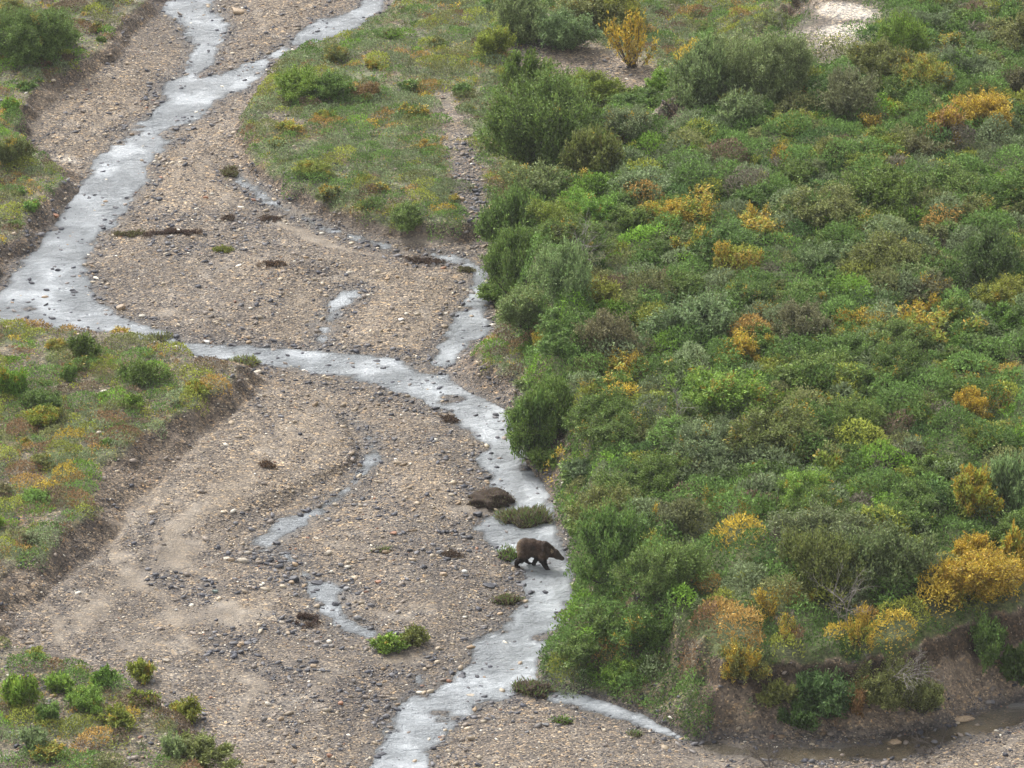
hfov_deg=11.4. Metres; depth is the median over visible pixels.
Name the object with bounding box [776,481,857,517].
willow shrub
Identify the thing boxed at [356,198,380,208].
shrub
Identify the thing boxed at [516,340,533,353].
shrub
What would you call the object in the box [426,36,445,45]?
shrub
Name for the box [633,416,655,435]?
willow shrub
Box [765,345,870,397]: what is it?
willow shrub
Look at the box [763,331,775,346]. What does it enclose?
birch shrub
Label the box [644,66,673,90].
willow shrub
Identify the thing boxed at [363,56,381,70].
birch shrub
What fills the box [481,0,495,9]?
shrub
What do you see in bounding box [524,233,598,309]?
willow shrub
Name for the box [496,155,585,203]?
willow shrub
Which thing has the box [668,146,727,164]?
willow shrub
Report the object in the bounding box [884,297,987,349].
birch shrub
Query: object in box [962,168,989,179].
willow shrub
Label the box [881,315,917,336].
willow shrub
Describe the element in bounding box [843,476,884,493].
willow shrub
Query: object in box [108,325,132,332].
birch shrub
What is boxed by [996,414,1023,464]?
willow shrub
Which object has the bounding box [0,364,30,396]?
willow shrub
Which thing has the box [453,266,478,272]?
moss patch
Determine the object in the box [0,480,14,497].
birch shrub
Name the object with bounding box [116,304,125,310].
rock
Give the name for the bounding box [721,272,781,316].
willow shrub
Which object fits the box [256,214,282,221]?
moss patch
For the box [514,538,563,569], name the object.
bear
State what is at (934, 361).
willow shrub
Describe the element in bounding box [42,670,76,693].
willow shrub
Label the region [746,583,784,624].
birch shrub
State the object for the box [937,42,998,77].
willow shrub
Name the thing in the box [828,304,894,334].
birch shrub
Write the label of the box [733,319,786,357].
willow shrub
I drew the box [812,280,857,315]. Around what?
willow shrub
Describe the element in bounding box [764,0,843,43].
dead shrub
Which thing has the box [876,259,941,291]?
willow shrub
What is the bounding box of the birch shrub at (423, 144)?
[410,138,431,151]
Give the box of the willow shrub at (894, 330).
[854,317,936,348]
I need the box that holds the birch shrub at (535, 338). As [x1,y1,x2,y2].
[531,328,544,347]
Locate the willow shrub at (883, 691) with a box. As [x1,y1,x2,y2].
[844,653,934,711]
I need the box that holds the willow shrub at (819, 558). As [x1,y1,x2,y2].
[774,515,870,605]
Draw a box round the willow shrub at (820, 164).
[801,158,833,179]
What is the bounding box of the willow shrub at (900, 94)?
[877,71,945,107]
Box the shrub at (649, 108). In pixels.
[643,105,654,113]
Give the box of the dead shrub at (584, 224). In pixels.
[572,209,608,262]
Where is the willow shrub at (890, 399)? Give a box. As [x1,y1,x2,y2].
[865,386,903,414]
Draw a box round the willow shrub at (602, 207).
[560,186,623,224]
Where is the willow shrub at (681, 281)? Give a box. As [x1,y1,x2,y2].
[661,266,714,303]
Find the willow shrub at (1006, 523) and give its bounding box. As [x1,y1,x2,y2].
[984,506,1023,553]
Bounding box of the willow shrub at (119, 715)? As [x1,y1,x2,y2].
[96,699,137,731]
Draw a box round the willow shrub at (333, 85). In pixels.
[304,66,357,99]
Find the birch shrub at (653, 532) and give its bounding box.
[635,527,667,552]
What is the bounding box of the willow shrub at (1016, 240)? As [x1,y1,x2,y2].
[998,226,1023,256]
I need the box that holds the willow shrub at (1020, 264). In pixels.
[1014,255,1023,284]
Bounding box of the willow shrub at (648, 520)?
[615,509,691,544]
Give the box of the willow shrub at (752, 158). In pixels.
[731,149,763,168]
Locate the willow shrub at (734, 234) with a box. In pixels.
[686,218,762,261]
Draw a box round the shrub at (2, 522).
[0,517,4,525]
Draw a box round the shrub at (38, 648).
[25,645,45,658]
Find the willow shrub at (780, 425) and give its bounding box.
[709,396,838,463]
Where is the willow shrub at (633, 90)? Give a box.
[626,84,647,93]
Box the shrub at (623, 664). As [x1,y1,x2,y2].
[609,655,642,677]
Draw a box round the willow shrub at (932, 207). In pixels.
[914,194,952,218]
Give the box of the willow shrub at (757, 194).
[732,179,790,211]
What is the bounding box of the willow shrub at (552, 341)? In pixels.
[534,326,586,359]
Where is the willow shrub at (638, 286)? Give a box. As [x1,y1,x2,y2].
[626,278,663,299]
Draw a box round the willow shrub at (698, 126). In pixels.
[661,116,736,148]
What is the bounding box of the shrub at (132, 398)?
[118,392,146,409]
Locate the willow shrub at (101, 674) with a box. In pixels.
[89,663,120,688]
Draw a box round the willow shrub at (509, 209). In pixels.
[471,176,555,244]
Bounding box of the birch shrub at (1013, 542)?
[997,519,1023,566]
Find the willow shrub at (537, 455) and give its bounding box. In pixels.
[526,443,558,471]
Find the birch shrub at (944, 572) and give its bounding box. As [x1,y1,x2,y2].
[929,555,966,605]
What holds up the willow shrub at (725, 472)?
on the ground at (180, 548)
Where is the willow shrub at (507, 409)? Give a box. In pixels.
[499,389,533,416]
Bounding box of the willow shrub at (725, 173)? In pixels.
[708,161,743,186]
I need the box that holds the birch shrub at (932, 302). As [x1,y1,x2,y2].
[916,291,940,311]
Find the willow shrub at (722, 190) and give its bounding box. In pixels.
[706,177,738,201]
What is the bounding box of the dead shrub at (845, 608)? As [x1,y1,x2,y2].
[804,559,879,633]
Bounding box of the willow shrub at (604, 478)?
[579,465,652,511]
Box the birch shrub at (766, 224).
[734,210,792,244]
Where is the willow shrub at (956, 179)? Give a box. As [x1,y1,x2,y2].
[912,156,985,207]
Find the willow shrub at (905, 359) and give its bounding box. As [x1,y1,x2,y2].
[866,335,929,387]
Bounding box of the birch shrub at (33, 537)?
[20,533,42,545]
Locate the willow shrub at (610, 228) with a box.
[591,220,622,244]
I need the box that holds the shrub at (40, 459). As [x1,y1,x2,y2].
[29,451,55,467]
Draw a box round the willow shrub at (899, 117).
[891,109,925,126]
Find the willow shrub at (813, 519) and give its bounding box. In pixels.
[763,495,886,547]
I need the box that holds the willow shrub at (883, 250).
[828,227,930,281]
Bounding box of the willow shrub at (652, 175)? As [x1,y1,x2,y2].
[606,161,676,207]
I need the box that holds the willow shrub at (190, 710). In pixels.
[168,693,204,724]
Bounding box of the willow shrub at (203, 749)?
[173,728,243,767]
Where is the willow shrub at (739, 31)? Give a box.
[692,22,760,50]
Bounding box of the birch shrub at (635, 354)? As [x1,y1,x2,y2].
[622,347,648,375]
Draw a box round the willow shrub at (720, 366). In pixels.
[708,352,738,374]
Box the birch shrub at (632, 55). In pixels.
[598,7,658,67]
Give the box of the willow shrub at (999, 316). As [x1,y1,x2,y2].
[975,299,1023,334]
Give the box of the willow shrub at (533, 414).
[504,386,558,462]
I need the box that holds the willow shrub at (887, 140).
[872,130,909,156]
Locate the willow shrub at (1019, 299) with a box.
[1002,289,1023,317]
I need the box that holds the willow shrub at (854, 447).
[829,438,875,478]
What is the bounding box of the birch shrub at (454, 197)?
[445,193,459,202]
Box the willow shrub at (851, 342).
[804,329,885,367]
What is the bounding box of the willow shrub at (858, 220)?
[828,209,886,238]
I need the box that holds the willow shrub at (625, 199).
[597,183,639,211]
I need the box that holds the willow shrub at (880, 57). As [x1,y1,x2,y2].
[841,35,914,91]
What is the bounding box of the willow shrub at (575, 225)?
[534,211,617,253]
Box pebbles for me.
[0,0,1023,767]
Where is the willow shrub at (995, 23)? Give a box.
[976,16,1014,41]
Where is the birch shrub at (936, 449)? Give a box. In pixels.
[915,434,938,458]
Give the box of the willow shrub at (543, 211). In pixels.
[524,193,597,227]
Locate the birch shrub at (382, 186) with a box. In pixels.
[364,181,389,191]
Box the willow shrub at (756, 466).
[737,458,800,492]
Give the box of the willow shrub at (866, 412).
[829,392,893,444]
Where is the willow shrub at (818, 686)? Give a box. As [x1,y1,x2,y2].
[796,664,857,723]
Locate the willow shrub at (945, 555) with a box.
[915,550,973,598]
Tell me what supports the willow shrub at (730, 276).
on the ground at (180, 548)
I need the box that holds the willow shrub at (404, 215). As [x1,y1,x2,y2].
[390,200,423,233]
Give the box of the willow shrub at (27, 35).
[0,2,82,69]
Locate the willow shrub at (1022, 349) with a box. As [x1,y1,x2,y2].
[1006,323,1023,359]
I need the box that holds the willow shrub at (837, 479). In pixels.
[828,472,865,496]
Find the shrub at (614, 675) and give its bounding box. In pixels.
[599,664,623,687]
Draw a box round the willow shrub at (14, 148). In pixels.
[0,132,38,166]
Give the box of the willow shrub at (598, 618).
[582,599,628,647]
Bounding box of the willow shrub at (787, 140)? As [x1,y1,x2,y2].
[775,135,814,157]
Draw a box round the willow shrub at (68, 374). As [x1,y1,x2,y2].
[59,362,77,381]
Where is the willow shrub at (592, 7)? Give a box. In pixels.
[549,0,652,32]
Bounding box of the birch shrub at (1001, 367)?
[962,359,1023,385]
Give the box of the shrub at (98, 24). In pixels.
[88,21,102,31]
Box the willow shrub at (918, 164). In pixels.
[904,156,947,176]
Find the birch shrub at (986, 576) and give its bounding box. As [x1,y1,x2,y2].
[936,541,1023,608]
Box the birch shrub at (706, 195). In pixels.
[682,183,720,222]
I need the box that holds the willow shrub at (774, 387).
[759,380,788,393]
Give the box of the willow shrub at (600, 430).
[569,406,656,455]
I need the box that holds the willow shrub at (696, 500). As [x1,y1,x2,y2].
[663,484,702,512]
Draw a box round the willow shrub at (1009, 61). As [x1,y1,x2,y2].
[1005,55,1023,67]
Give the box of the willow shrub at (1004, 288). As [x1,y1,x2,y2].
[969,270,1023,312]
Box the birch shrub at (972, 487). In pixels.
[950,462,1004,520]
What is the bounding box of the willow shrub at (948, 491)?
[931,480,955,509]
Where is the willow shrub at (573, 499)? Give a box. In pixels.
[561,493,584,519]
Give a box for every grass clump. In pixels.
[145,330,173,342]
[228,352,262,367]
[370,545,392,552]
[488,592,524,604]
[493,503,556,528]
[497,542,517,561]
[510,676,560,697]
[548,713,574,724]
[626,729,643,737]
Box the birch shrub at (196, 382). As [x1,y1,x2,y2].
[184,377,213,394]
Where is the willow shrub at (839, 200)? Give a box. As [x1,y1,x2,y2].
[763,178,876,235]
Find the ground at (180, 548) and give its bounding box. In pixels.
[0,0,1023,767]
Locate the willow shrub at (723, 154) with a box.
[712,150,736,163]
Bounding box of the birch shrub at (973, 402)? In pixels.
[952,382,994,420]
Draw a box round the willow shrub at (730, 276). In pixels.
[714,268,748,289]
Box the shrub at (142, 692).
[123,688,161,706]
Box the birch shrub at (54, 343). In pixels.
[44,336,66,349]
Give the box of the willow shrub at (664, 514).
[652,493,704,540]
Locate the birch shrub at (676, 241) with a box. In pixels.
[669,221,713,256]
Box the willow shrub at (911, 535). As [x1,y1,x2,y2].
[900,532,933,547]
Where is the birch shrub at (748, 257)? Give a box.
[729,248,767,272]
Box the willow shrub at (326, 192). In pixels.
[315,182,341,200]
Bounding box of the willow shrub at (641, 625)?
[606,593,673,652]
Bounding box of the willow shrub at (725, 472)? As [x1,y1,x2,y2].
[692,467,739,491]
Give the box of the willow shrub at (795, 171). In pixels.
[775,157,818,188]
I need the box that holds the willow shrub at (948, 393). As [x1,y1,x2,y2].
[933,372,982,407]
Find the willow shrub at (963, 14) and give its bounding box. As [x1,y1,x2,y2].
[948,3,988,27]
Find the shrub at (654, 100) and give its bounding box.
[645,95,662,107]
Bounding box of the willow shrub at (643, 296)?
[616,291,665,328]
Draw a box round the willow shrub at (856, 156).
[832,150,892,175]
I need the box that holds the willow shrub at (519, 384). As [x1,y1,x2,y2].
[509,373,534,393]
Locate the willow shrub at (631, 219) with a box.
[601,200,658,232]
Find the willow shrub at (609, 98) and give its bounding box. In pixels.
[604,90,628,102]
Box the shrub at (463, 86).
[451,82,474,95]
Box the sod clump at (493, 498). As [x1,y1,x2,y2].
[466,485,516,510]
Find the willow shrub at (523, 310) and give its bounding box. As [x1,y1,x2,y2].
[495,278,549,335]
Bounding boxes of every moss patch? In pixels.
[109,227,146,236]
[141,227,206,238]
[211,244,235,252]
[220,163,239,178]
[220,213,234,220]
[253,259,296,266]
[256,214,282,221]
[257,456,275,467]
[291,611,324,628]
[395,255,449,265]
[439,413,460,422]
[440,549,465,557]
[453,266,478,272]
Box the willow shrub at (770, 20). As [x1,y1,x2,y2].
[757,9,797,31]
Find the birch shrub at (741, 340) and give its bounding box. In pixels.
[716,326,759,365]
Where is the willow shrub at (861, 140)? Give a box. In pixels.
[846,131,879,155]
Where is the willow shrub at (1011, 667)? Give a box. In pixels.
[998,639,1023,686]
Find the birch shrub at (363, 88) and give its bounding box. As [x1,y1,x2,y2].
[350,81,381,101]
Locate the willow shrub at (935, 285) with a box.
[897,269,955,305]
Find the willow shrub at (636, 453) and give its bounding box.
[623,449,666,470]
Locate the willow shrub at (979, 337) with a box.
[958,331,1011,362]
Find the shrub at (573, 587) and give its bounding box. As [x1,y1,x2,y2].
[569,583,585,598]
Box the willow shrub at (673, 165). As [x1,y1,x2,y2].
[661,148,717,188]
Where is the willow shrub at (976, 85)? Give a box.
[960,79,1003,101]
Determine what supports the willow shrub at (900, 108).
on the ground at (180, 548)
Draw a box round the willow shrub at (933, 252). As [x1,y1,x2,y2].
[911,241,956,276]
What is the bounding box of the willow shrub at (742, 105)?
[704,84,769,129]
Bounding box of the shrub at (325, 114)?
[313,108,336,119]
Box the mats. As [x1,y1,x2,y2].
[0,0,956,767]
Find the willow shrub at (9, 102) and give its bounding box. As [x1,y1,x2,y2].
[0,95,19,112]
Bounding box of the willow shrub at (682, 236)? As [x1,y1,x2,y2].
[643,228,693,251]
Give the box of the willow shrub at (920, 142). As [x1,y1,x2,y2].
[899,132,958,161]
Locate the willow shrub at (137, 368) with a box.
[115,357,171,385]
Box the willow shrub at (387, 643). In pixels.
[366,631,410,654]
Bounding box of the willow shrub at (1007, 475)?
[982,447,1023,513]
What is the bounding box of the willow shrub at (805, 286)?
[779,277,826,305]
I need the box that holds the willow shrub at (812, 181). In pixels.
[801,177,836,191]
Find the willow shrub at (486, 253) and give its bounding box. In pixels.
[479,243,490,261]
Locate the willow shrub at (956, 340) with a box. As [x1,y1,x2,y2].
[944,331,976,355]
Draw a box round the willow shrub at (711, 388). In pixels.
[659,359,783,420]
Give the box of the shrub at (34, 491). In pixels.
[18,486,53,499]
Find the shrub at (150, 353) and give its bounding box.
[144,350,155,357]
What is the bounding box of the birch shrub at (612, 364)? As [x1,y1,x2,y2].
[601,345,636,374]
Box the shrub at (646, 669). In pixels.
[633,656,660,673]
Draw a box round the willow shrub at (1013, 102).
[1007,96,1023,125]
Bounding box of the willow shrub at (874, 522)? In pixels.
[847,513,885,533]
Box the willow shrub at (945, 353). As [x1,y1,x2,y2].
[933,346,980,370]
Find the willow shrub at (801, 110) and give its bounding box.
[764,107,817,136]
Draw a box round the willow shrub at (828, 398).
[807,394,856,431]
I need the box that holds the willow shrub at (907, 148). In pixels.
[901,128,944,157]
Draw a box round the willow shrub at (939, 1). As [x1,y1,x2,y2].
[908,0,956,13]
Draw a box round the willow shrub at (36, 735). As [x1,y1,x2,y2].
[17,722,54,754]
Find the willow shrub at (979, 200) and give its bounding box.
[936,189,1016,230]
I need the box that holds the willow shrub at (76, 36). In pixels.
[39,10,82,44]
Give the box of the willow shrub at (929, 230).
[916,214,961,246]
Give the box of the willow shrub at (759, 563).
[739,554,781,584]
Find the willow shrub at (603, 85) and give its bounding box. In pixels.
[561,66,629,106]
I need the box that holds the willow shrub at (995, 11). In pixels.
[990,1,1021,20]
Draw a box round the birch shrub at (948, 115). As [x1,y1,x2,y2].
[920,101,967,144]
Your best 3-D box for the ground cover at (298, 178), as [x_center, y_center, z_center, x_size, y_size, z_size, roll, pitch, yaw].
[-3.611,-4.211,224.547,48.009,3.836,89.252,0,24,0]
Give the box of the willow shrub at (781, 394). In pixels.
[760,387,817,417]
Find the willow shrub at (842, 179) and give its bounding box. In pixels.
[840,167,868,184]
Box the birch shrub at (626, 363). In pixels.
[593,353,658,396]
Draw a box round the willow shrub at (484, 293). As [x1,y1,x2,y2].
[475,281,505,302]
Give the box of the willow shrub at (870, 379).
[842,362,885,400]
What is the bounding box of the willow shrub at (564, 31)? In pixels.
[527,2,604,50]
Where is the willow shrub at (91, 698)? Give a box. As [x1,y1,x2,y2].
[63,682,105,714]
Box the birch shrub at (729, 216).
[716,208,742,220]
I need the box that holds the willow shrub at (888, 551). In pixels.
[834,508,948,600]
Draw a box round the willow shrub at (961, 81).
[947,73,974,94]
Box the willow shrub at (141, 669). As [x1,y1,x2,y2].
[124,656,157,685]
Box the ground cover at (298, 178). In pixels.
[0,0,1003,767]
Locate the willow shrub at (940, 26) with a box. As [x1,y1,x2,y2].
[923,16,979,35]
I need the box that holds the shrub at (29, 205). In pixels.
[23,199,40,211]
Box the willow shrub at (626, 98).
[606,92,650,107]
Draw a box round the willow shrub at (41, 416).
[22,402,63,427]
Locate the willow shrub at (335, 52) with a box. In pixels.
[323,43,348,60]
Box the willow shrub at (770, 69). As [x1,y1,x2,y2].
[722,23,819,103]
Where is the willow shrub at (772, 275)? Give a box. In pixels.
[746,269,785,288]
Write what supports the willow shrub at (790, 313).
on the ground at (180, 548)
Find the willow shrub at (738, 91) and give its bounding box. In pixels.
[717,89,764,104]
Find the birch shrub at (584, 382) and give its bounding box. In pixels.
[577,376,604,393]
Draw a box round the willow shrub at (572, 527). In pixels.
[560,517,582,538]
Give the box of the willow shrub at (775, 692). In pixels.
[755,677,800,708]
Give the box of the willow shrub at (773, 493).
[747,491,782,514]
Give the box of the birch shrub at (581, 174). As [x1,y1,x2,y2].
[570,167,592,187]
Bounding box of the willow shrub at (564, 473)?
[556,458,577,481]
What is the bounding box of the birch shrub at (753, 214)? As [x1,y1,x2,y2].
[743,200,769,224]
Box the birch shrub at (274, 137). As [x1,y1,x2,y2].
[267,136,284,147]
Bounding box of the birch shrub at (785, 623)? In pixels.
[777,612,797,641]
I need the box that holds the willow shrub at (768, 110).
[764,98,787,115]
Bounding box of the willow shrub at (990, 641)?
[968,610,1008,673]
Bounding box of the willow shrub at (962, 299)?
[929,294,976,313]
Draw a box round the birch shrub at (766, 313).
[751,295,777,323]
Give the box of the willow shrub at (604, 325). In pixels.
[567,307,662,361]
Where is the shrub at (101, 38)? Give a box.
[95,36,106,41]
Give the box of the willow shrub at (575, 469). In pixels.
[558,456,589,478]
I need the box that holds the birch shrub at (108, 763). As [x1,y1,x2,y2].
[99,758,115,767]
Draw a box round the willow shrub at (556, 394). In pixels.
[504,370,573,446]
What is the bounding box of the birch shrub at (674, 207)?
[630,194,715,231]
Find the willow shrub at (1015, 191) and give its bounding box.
[990,160,1023,219]
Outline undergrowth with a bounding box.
[488,0,1023,736]
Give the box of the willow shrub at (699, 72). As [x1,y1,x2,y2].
[662,31,740,116]
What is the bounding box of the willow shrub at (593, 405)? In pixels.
[558,384,640,431]
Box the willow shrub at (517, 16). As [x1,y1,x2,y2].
[490,0,549,45]
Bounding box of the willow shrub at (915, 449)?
[869,429,926,470]
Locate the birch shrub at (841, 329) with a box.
[813,324,845,343]
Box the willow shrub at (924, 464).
[906,452,976,485]
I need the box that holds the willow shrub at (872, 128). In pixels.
[852,124,890,139]
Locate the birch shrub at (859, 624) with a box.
[845,600,876,652]
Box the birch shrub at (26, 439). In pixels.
[19,436,31,442]
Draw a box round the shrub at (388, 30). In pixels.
[382,27,403,38]
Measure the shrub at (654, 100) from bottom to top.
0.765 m
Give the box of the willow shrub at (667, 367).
[654,351,697,388]
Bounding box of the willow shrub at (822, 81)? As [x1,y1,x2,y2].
[788,61,880,112]
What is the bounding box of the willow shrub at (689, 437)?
[656,413,735,470]
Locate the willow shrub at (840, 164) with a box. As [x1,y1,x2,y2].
[819,154,854,178]
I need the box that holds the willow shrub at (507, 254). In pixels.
[479,217,543,298]
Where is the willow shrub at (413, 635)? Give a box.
[397,622,430,646]
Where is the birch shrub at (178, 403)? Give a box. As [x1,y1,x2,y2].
[170,399,185,406]
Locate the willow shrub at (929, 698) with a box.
[899,675,946,715]
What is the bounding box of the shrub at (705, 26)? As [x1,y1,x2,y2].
[697,20,718,30]
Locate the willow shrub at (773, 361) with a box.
[756,353,795,379]
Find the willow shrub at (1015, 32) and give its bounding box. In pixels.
[990,1,1023,57]
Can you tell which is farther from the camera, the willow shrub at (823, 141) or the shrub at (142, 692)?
the willow shrub at (823, 141)
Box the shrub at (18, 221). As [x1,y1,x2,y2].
[7,219,25,227]
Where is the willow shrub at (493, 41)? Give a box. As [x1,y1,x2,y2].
[473,22,516,59]
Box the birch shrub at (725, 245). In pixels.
[712,235,736,271]
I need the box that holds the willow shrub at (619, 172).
[604,165,637,187]
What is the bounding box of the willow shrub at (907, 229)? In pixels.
[865,213,915,244]
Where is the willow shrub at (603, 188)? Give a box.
[575,173,619,201]
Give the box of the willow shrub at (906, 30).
[866,8,934,56]
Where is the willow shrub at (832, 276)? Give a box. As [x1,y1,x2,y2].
[817,268,873,288]
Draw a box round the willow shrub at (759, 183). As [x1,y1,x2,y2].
[743,176,766,189]
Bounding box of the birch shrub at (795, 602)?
[779,573,817,606]
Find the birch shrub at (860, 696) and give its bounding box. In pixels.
[844,675,869,718]
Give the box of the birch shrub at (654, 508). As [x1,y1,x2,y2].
[652,501,659,516]
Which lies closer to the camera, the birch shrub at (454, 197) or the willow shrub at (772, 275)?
the willow shrub at (772, 275)
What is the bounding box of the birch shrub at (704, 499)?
[702,485,725,511]
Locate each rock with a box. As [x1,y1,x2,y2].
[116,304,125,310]
[232,7,243,14]
[237,558,248,562]
[274,564,283,567]
[289,575,298,582]
[310,580,322,584]
[324,550,331,554]
[353,615,362,619]
[473,511,481,516]
[482,583,494,587]
[886,738,901,744]
[954,715,974,721]
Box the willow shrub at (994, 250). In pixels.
[948,219,1022,288]
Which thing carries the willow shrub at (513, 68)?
on the ground at (180, 548)
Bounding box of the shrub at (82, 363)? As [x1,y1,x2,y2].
[63,355,90,371]
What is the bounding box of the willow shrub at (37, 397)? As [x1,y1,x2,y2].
[17,388,64,408]
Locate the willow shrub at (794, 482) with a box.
[773,465,835,506]
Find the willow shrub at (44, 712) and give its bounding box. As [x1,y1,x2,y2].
[34,700,60,724]
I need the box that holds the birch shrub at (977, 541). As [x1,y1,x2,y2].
[949,529,995,558]
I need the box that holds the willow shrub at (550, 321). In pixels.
[534,303,597,337]
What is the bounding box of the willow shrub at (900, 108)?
[888,100,927,117]
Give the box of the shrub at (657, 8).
[650,3,663,11]
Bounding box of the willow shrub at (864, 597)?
[826,590,874,611]
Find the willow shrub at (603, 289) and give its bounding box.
[580,271,622,313]
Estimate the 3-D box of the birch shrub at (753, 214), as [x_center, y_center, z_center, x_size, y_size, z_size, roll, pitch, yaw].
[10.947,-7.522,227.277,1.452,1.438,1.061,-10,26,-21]
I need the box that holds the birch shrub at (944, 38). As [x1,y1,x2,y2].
[923,30,954,51]
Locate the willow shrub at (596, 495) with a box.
[561,480,661,523]
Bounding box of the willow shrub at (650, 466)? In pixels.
[631,449,694,499]
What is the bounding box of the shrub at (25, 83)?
[14,79,37,90]
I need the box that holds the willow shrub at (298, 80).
[270,58,323,105]
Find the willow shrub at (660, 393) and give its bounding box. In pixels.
[630,388,673,419]
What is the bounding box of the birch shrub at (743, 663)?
[717,636,772,684]
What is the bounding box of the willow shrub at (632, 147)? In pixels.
[614,144,646,167]
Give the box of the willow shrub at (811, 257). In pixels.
[783,236,854,272]
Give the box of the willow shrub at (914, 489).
[862,472,942,527]
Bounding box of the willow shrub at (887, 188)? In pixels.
[830,162,936,227]
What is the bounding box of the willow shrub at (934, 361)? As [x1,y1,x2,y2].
[927,358,958,383]
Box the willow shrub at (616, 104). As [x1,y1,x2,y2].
[603,100,638,120]
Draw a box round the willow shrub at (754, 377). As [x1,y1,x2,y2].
[741,371,768,385]
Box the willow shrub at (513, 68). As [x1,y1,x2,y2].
[497,44,555,94]
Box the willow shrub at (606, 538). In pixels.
[566,493,652,592]
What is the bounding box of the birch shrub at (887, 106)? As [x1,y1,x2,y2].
[878,96,893,118]
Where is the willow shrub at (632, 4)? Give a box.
[600,0,643,32]
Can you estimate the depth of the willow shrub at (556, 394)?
211.84 m
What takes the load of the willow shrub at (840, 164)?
on the ground at (180, 548)
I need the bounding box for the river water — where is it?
[0,0,1023,767]
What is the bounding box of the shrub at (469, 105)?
[462,104,476,111]
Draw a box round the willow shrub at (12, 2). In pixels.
[0,0,33,17]
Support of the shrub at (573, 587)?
on the ground at (180, 548)
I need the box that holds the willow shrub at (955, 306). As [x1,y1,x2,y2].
[929,292,978,332]
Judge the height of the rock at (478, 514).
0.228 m
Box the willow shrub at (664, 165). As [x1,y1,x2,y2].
[655,159,671,169]
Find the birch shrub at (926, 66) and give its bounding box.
[883,51,958,96]
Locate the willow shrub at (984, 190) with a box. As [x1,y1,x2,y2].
[967,177,999,208]
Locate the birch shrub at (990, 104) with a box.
[938,85,1015,135]
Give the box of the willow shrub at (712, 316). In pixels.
[633,286,748,354]
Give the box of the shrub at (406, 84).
[396,78,425,90]
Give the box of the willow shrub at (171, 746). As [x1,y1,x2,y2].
[158,730,186,758]
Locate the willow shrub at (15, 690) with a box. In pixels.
[0,672,43,710]
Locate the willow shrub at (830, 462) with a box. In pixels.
[811,448,846,475]
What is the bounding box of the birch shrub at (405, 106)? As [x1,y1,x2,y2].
[397,101,429,121]
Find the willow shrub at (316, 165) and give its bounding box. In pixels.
[290,158,334,177]
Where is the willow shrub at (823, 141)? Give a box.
[809,133,851,165]
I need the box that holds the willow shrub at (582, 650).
[552,623,601,669]
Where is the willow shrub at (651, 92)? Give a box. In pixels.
[632,86,663,105]
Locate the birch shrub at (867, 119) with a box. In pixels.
[856,111,887,129]
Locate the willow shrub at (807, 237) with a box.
[798,227,841,248]
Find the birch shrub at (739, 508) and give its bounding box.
[735,497,755,521]
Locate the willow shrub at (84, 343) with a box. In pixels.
[64,330,103,357]
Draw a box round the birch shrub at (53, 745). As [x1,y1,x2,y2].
[28,739,72,762]
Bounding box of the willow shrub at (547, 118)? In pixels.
[468,52,610,171]
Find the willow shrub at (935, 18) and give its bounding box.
[900,7,953,29]
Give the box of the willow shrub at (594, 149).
[557,122,625,176]
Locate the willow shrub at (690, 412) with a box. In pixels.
[648,396,719,427]
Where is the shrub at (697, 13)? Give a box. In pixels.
[690,9,703,16]
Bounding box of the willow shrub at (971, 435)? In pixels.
[958,418,1009,448]
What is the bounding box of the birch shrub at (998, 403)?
[981,381,1011,413]
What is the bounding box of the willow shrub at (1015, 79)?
[991,64,1023,94]
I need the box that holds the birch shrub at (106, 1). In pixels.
[93,0,114,7]
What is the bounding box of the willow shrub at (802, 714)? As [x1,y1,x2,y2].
[773,692,822,732]
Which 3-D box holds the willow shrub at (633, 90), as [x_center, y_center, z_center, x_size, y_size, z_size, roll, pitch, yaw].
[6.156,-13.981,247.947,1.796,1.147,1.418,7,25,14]
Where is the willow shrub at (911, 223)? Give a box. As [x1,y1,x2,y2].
[906,216,927,233]
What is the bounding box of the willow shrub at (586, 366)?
[565,355,612,381]
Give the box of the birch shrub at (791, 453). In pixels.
[781,441,799,465]
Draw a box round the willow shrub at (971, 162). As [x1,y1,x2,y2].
[944,151,993,175]
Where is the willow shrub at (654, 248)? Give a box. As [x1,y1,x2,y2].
[631,237,672,262]
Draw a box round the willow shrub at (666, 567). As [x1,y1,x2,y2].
[606,536,714,596]
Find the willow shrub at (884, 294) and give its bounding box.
[847,283,903,312]
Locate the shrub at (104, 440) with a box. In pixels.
[99,437,113,445]
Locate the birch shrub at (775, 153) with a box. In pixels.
[766,142,790,166]
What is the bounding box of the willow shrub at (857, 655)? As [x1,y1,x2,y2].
[833,631,867,663]
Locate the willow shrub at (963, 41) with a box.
[946,29,993,50]
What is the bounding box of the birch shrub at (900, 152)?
[876,144,912,167]
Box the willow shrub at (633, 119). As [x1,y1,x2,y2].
[591,100,652,144]
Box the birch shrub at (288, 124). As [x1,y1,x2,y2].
[274,117,306,130]
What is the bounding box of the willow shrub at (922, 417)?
[893,389,941,429]
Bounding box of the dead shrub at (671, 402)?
[636,385,698,420]
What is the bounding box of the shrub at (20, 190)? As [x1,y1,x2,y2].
[10,187,25,195]
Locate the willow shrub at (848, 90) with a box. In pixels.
[809,61,883,124]
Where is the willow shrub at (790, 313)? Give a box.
[768,295,836,344]
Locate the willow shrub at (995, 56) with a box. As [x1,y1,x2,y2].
[972,48,1007,74]
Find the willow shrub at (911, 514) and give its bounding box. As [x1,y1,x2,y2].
[853,492,934,533]
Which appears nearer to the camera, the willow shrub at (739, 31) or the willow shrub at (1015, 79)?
the willow shrub at (1015, 79)
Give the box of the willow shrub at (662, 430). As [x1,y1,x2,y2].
[644,414,711,454]

